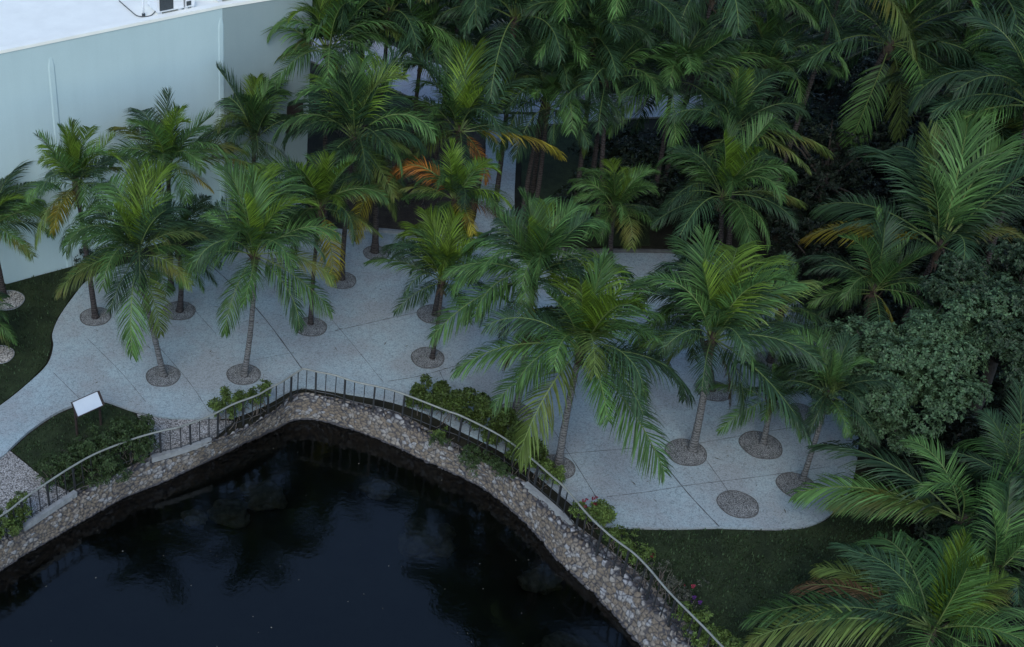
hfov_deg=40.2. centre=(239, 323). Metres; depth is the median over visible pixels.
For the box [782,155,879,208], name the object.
undergrowth shrub
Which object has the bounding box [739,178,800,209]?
undergrowth shrub
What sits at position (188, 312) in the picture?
tree pit
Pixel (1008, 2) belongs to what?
coconut palm
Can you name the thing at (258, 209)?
coconut palm
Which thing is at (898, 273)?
undergrowth shrub
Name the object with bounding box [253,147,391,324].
coconut palm
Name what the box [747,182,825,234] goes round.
undergrowth shrub
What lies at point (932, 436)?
undergrowth shrub
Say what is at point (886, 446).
undergrowth shrub
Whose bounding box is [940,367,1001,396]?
undergrowth shrub
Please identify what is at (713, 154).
undergrowth shrub
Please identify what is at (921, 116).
broadleaf tree
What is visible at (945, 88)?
undergrowth shrub
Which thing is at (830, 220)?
undergrowth shrub
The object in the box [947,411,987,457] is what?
undergrowth shrub
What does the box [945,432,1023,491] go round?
undergrowth shrub
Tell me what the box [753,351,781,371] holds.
tree pit
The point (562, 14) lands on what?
coconut palm
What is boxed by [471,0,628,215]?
coconut palm
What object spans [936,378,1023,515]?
coconut palm
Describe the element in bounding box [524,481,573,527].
kerb
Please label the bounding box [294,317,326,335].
tree pit
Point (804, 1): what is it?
undergrowth shrub
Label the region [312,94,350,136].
shrub
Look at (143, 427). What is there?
shrub
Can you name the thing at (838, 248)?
undergrowth shrub
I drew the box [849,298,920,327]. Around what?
undergrowth shrub
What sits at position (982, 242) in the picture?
undergrowth shrub
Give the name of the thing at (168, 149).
coconut palm
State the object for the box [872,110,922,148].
undergrowth shrub
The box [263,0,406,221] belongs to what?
coconut palm
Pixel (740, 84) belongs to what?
coconut palm
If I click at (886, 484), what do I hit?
undergrowth shrub
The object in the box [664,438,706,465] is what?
tree pit
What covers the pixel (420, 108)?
shrub
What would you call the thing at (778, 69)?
undergrowth shrub
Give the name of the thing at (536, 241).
coconut palm
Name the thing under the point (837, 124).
undergrowth shrub
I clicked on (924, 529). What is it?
undergrowth shrub
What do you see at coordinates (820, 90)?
undergrowth shrub
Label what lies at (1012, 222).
undergrowth shrub
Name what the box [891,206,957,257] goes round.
undergrowth shrub
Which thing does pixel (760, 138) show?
undergrowth shrub
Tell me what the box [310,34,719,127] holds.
back path
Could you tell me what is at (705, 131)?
undergrowth shrub
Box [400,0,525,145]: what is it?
coconut palm
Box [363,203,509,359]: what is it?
coconut palm
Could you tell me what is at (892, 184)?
undergrowth shrub
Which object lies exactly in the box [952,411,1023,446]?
undergrowth shrub
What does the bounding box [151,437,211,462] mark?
kerb
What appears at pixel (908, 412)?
undergrowth shrub
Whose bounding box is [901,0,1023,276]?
coconut palm
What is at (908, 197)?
undergrowth shrub
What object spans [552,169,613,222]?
undergrowth shrub
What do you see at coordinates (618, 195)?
coconut palm
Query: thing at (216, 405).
shrub
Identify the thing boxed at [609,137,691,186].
undergrowth shrub
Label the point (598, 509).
shrub
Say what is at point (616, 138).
undergrowth shrub
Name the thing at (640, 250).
bed kerb
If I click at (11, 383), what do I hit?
lawn
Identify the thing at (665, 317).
coconut palm
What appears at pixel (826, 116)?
undergrowth shrub
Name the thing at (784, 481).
tree pit
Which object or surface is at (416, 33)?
coconut palm
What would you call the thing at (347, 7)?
coconut palm
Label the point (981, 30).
coconut palm
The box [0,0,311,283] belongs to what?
building
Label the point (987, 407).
undergrowth shrub
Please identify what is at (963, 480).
undergrowth shrub
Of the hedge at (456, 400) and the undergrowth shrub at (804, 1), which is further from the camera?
the undergrowth shrub at (804, 1)
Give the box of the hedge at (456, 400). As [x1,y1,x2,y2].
[401,373,548,471]
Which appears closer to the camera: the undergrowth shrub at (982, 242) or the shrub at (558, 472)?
the shrub at (558, 472)
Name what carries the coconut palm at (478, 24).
on the planting bed
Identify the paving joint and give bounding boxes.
[53,263,832,526]
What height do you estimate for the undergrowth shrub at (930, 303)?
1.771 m
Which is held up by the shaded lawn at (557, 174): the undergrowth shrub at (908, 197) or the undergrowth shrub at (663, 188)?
the undergrowth shrub at (663, 188)
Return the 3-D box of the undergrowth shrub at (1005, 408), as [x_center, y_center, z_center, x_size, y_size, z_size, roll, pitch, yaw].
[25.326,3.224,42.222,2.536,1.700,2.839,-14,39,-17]
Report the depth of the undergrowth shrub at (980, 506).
39.65 m
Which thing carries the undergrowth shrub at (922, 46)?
on the ground at (659, 238)
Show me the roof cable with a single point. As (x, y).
(134, 13)
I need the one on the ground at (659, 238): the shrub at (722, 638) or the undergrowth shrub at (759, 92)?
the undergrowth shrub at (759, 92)
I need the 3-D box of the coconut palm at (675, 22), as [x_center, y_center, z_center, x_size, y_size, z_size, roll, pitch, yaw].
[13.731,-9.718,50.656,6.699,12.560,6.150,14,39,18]
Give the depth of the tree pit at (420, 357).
46.36 m
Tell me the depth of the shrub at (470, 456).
41.78 m
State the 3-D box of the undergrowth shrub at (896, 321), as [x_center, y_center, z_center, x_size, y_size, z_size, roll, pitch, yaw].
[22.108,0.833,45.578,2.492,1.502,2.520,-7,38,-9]
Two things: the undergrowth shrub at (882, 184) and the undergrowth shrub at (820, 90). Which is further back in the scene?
the undergrowth shrub at (820, 90)
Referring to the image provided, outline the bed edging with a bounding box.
[360,226,440,235]
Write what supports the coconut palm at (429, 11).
on the planting bed
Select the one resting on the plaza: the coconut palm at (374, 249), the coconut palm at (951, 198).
the coconut palm at (374, 249)
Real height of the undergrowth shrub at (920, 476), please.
1.781 m
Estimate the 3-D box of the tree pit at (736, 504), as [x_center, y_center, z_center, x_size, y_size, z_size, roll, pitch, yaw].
[15.055,5.443,40.772,1.228,0.031,1.198,0,37,0]
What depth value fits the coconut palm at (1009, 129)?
46.69 m
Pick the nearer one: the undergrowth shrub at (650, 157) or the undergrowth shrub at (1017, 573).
the undergrowth shrub at (1017, 573)
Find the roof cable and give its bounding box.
[119,0,154,16]
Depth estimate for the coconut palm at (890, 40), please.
49.86 m
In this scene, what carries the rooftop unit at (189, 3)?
on the building
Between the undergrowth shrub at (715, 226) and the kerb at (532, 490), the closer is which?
the kerb at (532, 490)
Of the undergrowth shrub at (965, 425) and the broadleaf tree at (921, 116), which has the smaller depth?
the undergrowth shrub at (965, 425)
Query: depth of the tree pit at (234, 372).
45.65 m
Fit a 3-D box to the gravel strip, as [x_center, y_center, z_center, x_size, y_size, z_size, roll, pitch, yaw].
[-1.770,3.606,43.347,3.142,0.060,2.092,0,37,0]
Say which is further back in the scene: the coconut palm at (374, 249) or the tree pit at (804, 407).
the coconut palm at (374, 249)
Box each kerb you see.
[22,490,76,530]
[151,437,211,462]
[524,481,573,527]
[560,248,750,270]
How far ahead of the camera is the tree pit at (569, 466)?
42.07 m
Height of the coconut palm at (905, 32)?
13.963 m
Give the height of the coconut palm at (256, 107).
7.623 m
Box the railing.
[0,368,723,646]
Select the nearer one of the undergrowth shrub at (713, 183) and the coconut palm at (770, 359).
the coconut palm at (770, 359)
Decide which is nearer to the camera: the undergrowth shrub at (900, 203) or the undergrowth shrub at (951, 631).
the undergrowth shrub at (951, 631)
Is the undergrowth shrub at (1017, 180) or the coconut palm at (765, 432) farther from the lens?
the undergrowth shrub at (1017, 180)
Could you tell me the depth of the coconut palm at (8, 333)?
45.37 m
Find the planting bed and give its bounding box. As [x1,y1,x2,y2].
[340,109,485,230]
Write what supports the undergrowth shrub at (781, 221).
on the ground at (659, 238)
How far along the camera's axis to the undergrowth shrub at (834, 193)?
52.51 m
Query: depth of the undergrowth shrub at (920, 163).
54.49 m
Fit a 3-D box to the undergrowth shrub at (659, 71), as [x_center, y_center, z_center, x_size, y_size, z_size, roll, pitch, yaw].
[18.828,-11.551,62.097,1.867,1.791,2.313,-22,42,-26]
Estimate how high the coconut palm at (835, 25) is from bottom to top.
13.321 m
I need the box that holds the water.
[0,420,640,646]
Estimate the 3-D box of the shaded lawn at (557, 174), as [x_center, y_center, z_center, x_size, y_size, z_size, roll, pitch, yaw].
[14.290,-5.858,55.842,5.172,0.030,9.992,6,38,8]
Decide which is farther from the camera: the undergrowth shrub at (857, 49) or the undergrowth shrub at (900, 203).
the undergrowth shrub at (857, 49)
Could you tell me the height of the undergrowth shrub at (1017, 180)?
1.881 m
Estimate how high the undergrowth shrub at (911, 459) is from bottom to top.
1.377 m
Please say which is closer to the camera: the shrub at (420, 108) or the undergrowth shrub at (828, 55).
the shrub at (420, 108)
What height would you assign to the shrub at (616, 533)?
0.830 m
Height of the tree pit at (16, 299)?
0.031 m
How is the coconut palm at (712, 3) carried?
on the ground at (659, 238)
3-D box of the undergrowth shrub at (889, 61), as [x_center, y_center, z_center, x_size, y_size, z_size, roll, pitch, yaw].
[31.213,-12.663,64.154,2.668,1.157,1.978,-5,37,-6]
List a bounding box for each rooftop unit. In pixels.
[147,0,183,14]
[183,0,194,8]
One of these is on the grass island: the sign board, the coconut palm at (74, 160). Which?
the sign board
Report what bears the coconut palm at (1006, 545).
on the ground at (659, 238)
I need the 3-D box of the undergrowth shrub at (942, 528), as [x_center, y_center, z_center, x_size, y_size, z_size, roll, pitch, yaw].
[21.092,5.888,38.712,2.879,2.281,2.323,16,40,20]
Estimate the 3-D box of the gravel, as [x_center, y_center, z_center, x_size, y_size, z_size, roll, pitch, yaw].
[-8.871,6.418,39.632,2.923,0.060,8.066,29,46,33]
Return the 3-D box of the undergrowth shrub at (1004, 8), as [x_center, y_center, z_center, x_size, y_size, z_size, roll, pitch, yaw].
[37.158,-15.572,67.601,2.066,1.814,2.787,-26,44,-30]
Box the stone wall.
[0,392,705,646]
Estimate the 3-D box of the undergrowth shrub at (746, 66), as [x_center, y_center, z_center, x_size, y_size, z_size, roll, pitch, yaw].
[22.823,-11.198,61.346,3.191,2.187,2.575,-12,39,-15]
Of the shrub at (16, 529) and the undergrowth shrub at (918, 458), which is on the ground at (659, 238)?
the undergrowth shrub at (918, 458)
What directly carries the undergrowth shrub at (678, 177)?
on the ground at (659, 238)
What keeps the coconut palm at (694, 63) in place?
on the ground at (659, 238)
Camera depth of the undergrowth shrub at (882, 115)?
58.05 m
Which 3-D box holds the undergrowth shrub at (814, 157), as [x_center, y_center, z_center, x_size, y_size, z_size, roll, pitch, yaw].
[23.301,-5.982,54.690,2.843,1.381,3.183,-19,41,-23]
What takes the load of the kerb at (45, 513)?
on the ground at (659, 238)
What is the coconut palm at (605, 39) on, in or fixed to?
on the shaded lawn at (557, 174)
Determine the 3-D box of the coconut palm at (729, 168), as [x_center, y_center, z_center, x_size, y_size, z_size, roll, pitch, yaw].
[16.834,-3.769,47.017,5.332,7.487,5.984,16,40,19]
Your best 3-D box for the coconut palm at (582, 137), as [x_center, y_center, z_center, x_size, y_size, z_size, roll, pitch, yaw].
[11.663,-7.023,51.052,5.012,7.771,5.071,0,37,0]
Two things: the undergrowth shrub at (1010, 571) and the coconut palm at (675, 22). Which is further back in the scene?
the coconut palm at (675, 22)
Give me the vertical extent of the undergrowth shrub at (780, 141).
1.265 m
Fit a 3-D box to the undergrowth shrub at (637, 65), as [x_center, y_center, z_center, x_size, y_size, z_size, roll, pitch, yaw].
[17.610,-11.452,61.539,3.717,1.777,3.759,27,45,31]
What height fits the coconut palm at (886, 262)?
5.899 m
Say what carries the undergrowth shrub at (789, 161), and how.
on the ground at (659, 238)
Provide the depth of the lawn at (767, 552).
38.94 m
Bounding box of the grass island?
[12,403,149,490]
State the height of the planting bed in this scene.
0.040 m
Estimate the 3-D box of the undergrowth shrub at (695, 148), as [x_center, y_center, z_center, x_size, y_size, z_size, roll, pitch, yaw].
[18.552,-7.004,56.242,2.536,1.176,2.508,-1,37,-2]
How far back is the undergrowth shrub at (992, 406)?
42.85 m
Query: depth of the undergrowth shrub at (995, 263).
48.48 m
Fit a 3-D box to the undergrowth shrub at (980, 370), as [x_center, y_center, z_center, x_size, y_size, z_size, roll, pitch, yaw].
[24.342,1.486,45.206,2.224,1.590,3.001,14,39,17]
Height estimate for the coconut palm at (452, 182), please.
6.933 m
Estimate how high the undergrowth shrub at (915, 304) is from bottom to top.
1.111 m
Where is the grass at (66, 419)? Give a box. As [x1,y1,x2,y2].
[0,267,949,646]
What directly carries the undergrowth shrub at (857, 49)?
on the ground at (659, 238)
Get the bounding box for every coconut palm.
[0,160,62,298]
[0,292,17,348]
[21,117,139,319]
[53,154,209,377]
[100,86,257,291]
[146,183,224,312]
[172,156,341,377]
[192,61,310,183]
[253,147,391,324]
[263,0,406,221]
[271,35,441,280]
[289,0,445,195]
[300,0,472,200]
[304,0,418,196]
[331,130,424,253]
[346,0,486,192]
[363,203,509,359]
[387,137,514,316]
[392,34,567,236]
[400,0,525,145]
[418,0,553,193]
[425,186,635,414]
[429,0,599,208]
[450,245,695,484]
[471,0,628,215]
[480,23,621,214]
[516,0,686,217]
[529,0,585,192]
[533,0,688,233]
[544,0,708,212]
[566,157,661,260]
[599,0,791,206]
[630,222,826,452]
[636,247,746,391]
[650,108,806,271]
[655,0,821,207]
[664,64,834,255]
[699,0,850,184]
[708,352,817,445]
[736,0,911,159]
[739,527,1023,646]
[744,250,839,363]
[764,326,899,482]
[770,0,920,212]
[785,431,1023,582]
[788,0,1023,207]
[794,204,942,342]
[798,103,1023,332]
[866,0,1023,155]
[870,15,1015,194]
[897,474,1023,637]
[898,80,1023,253]
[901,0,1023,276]
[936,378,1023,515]
[937,0,1023,91]
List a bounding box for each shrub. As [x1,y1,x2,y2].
[0,490,33,554]
[32,413,161,491]
[48,434,100,484]
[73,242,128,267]
[206,375,272,429]
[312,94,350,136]
[387,104,468,145]
[387,177,461,210]
[427,432,523,481]
[428,426,453,444]
[481,7,522,40]
[513,64,542,78]
[524,457,565,488]
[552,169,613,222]
[567,122,642,167]
[568,496,616,531]
[587,59,664,95]
[588,149,630,189]
[589,130,668,177]
[597,524,655,574]
[603,161,682,219]
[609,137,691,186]
[616,182,678,228]
[627,54,663,84]
[629,123,701,176]
[634,559,709,618]
[653,170,728,211]
[656,138,717,167]
[660,186,727,243]
[671,601,744,646]
[684,167,740,195]
[686,120,723,142]
[688,103,729,130]
[692,0,738,22]
[701,147,745,166]
[707,13,746,33]
[711,52,773,85]
[711,180,780,221]
[711,193,758,217]
[714,74,793,114]
[727,164,779,209]
[734,9,787,34]
[738,122,771,149]
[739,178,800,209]
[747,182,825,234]
[750,51,801,94]
[751,116,833,154]
[756,90,831,127]
[757,140,808,180]
[773,144,865,193]
[773,186,813,229]
[774,204,854,260]
[776,53,848,95]
[781,39,847,83]
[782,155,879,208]
[784,93,845,131]
[791,143,818,173]
[796,0,816,9]
[799,248,865,296]
[800,206,875,250]
[802,229,866,261]
[805,190,853,233]
[808,126,880,170]
[811,115,872,145]
[818,12,867,36]
[822,30,882,65]
[824,281,892,315]
[827,90,870,128]
[830,267,909,320]
[831,192,876,214]
[832,63,914,113]
[838,37,881,68]
[838,172,899,204]
[839,55,905,90]
[842,220,916,261]
[843,143,886,178]
[848,105,901,141]
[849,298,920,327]
[851,423,946,481]
[855,251,925,300]
[856,249,913,291]
[863,66,940,109]
[867,463,937,521]
[868,43,910,67]
[869,202,959,248]
[870,134,915,180]
[871,402,959,447]
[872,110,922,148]
[872,174,912,200]
[874,403,936,443]
[878,318,901,366]
[885,187,922,219]
[888,151,955,188]
[890,69,934,126]
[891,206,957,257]
[892,424,969,484]
[893,270,948,311]
[893,443,975,522]
[894,35,949,69]
[894,238,976,283]
[894,291,935,308]
[895,183,927,219]
[898,454,988,519]
[902,117,933,144]
[902,242,983,290]
[902,399,975,446]
[902,495,1023,575]
[904,251,1010,280]
[907,407,960,454]
[908,410,1021,481]
[914,82,959,115]
[920,595,1007,646]
[927,483,1022,544]
[928,223,1020,271]
[930,0,985,19]
[936,461,998,532]
[938,461,981,497]
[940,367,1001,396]
[944,379,994,422]
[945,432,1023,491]
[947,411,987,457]
[949,220,1014,272]
[949,474,1023,524]
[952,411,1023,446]
[954,345,1003,384]
[957,0,1008,19]
[957,371,1021,418]
[959,391,1022,424]
[959,527,1023,618]
[962,162,1023,194]
[970,236,1023,282]
[976,587,1023,646]
[978,359,1013,400]
[982,191,1023,242]
[984,214,1023,244]
[989,374,1023,422]
[993,399,1023,429]
[993,560,1023,592]
[993,580,1023,639]
[1006,164,1023,193]
[1015,181,1023,224]
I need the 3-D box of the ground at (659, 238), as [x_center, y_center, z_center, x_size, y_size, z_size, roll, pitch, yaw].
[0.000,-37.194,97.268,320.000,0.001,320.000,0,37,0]
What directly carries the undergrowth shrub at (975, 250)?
on the ground at (659, 238)
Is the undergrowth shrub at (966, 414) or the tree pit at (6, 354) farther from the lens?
the tree pit at (6, 354)
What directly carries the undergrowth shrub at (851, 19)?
on the ground at (659, 238)
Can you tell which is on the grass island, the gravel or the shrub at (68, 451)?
the shrub at (68, 451)
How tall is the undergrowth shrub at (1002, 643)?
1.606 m
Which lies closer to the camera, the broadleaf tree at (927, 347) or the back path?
the broadleaf tree at (927, 347)
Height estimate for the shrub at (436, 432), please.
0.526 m
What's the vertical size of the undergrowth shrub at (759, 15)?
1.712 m
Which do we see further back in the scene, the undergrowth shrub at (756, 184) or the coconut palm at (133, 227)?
the undergrowth shrub at (756, 184)
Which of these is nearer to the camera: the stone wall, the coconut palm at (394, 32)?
the stone wall
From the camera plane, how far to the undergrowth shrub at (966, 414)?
42.28 m
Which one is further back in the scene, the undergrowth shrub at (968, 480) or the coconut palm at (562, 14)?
the coconut palm at (562, 14)
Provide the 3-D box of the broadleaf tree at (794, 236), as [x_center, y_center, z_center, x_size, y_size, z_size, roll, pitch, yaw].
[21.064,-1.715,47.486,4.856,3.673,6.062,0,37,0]
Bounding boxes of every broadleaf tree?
[724,0,862,136]
[754,101,910,239]
[764,210,909,335]
[803,272,1022,459]
[867,26,1023,143]
[917,233,1023,427]
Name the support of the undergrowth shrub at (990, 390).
on the ground at (659, 238)
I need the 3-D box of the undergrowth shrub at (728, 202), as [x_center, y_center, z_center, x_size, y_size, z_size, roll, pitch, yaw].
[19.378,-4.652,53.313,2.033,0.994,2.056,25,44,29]
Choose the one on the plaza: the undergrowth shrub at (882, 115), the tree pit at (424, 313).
the tree pit at (424, 313)
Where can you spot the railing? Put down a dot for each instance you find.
(653, 575)
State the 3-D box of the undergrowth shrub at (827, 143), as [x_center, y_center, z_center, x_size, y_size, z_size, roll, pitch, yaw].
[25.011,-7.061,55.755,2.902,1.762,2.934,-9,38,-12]
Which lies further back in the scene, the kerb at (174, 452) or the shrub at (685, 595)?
the kerb at (174, 452)
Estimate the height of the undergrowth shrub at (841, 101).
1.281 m
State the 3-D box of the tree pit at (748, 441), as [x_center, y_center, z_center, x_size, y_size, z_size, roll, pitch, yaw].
[16.557,3.846,42.881,1.327,0.031,1.343,0,37,0]
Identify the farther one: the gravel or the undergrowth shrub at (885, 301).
the undergrowth shrub at (885, 301)
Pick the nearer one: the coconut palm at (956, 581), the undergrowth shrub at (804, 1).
the coconut palm at (956, 581)
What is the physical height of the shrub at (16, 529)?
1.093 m
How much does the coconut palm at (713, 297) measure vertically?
8.093 m
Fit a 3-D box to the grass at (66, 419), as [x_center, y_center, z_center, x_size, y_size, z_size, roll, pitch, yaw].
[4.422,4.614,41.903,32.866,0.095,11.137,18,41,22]
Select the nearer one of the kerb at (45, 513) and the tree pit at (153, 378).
the kerb at (45, 513)
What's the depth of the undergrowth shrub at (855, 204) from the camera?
52.38 m
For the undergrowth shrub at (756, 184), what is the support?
on the ground at (659, 238)
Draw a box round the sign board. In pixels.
[71,391,104,435]
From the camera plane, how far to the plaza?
45.59 m
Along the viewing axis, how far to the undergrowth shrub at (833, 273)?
49.06 m
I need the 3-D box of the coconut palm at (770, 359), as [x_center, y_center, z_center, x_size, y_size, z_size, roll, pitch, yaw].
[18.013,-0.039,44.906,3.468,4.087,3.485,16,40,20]
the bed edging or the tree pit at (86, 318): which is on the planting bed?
the bed edging
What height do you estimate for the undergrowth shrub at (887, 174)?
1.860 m
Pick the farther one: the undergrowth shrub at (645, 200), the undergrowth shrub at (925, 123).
the undergrowth shrub at (925, 123)
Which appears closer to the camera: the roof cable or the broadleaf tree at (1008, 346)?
the broadleaf tree at (1008, 346)
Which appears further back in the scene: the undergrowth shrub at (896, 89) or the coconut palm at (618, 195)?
the undergrowth shrub at (896, 89)
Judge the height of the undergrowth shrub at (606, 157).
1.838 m
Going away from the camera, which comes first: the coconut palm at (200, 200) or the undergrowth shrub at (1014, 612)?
the undergrowth shrub at (1014, 612)
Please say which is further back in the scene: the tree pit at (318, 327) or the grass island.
the tree pit at (318, 327)
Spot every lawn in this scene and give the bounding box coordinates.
[0,259,99,404]
[521,127,649,246]
[594,508,950,646]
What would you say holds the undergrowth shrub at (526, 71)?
on the ground at (659, 238)
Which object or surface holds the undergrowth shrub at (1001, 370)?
on the ground at (659, 238)
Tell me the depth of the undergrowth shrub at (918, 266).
48.37 m
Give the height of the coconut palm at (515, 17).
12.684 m
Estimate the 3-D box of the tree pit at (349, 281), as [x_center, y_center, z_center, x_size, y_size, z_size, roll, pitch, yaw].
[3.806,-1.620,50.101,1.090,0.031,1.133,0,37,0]
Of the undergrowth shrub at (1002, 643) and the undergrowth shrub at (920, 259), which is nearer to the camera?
the undergrowth shrub at (1002, 643)
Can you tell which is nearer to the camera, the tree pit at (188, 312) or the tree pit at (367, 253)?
the tree pit at (188, 312)
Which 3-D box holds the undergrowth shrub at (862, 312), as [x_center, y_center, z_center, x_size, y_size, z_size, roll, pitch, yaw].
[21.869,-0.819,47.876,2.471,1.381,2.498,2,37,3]
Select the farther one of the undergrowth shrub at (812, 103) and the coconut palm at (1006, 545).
the undergrowth shrub at (812, 103)
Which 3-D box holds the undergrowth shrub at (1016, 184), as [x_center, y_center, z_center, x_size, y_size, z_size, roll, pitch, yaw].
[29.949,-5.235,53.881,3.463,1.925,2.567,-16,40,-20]
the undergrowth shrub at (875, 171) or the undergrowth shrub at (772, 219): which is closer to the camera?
the undergrowth shrub at (772, 219)
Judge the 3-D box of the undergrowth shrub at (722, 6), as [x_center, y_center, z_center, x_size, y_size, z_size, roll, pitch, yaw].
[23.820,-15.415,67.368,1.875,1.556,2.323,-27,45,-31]
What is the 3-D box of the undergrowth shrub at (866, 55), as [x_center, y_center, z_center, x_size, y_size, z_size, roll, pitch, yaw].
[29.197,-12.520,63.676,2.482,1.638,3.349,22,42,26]
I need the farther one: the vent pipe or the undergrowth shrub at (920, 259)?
the undergrowth shrub at (920, 259)
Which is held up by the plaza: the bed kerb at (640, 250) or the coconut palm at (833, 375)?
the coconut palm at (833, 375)
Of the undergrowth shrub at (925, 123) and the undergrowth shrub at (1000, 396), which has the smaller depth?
the undergrowth shrub at (1000, 396)
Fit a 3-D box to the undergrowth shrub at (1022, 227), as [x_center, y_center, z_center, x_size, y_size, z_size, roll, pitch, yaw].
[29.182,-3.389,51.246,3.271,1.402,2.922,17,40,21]
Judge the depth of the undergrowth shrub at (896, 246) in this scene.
49.98 m
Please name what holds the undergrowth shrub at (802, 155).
on the ground at (659, 238)
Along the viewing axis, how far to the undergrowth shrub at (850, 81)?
59.21 m
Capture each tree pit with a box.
[0,290,24,309]
[0,345,14,363]
[80,307,111,325]
[146,365,180,386]
[163,301,195,319]
[226,363,260,384]
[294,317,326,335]
[327,271,355,288]
[363,246,387,258]
[411,347,443,368]
[417,304,449,323]
[497,402,532,423]
[540,454,574,478]
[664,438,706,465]
[696,381,729,401]
[716,490,758,517]
[738,431,782,458]
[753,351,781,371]
[775,472,815,496]
[789,403,815,423]
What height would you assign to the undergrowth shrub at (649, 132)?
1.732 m
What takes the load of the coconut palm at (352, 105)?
on the plaza
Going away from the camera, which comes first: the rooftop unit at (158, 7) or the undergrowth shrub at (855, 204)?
the rooftop unit at (158, 7)
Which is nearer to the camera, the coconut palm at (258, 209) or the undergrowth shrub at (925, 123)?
the coconut palm at (258, 209)
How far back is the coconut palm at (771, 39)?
49.64 m
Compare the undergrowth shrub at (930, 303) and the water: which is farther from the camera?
the undergrowth shrub at (930, 303)
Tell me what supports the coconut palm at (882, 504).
on the lawn at (767, 552)
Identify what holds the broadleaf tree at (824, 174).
on the ground at (659, 238)
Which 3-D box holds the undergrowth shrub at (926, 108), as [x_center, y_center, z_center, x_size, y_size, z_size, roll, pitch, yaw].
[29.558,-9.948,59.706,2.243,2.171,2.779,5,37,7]
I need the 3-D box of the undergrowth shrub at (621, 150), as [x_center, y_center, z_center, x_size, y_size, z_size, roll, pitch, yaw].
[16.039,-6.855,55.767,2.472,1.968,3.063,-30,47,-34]
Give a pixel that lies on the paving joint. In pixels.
(443, 380)
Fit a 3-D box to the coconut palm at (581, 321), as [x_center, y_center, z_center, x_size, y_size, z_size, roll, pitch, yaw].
[10.012,1.333,39.856,7.033,7.977,6.118,17,40,21]
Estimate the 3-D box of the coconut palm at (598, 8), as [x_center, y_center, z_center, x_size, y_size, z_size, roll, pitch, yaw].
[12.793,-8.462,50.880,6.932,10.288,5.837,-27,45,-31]
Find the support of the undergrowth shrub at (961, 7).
on the ground at (659, 238)
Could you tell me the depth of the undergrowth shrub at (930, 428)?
42.19 m
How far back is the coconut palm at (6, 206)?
47.35 m
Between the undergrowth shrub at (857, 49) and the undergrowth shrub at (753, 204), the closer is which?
the undergrowth shrub at (753, 204)
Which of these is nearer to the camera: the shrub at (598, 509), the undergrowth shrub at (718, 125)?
the shrub at (598, 509)
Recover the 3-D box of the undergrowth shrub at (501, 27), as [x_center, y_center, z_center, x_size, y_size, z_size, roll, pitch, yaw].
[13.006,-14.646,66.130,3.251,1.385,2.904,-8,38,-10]
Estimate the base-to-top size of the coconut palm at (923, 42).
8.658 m
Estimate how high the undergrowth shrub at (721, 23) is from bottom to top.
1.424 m
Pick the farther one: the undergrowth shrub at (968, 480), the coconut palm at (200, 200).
the coconut palm at (200, 200)
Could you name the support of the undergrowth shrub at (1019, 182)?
on the ground at (659, 238)
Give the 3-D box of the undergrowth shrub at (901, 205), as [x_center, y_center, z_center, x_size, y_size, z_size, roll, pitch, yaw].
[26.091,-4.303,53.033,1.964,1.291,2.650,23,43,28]
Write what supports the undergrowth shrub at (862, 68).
on the ground at (659, 238)
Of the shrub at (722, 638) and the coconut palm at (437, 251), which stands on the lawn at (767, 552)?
the shrub at (722, 638)
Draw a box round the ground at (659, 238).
[9,0,1023,646]
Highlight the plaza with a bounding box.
[0,123,857,529]
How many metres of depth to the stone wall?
41.64 m
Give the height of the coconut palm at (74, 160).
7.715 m
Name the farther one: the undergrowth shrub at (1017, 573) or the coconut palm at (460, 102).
the coconut palm at (460, 102)
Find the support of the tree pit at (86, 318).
on the plaza
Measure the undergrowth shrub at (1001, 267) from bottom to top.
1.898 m
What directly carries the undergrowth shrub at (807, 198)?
on the ground at (659, 238)
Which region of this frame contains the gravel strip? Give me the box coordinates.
[137,414,232,454]
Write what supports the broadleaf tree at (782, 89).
on the ground at (659, 238)
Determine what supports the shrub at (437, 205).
on the planting bed
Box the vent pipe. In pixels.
[142,0,144,15]
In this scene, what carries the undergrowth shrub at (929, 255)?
on the ground at (659, 238)
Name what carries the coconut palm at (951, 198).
on the ground at (659, 238)
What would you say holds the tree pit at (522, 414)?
on the plaza
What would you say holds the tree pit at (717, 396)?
on the plaza
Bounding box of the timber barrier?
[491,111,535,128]

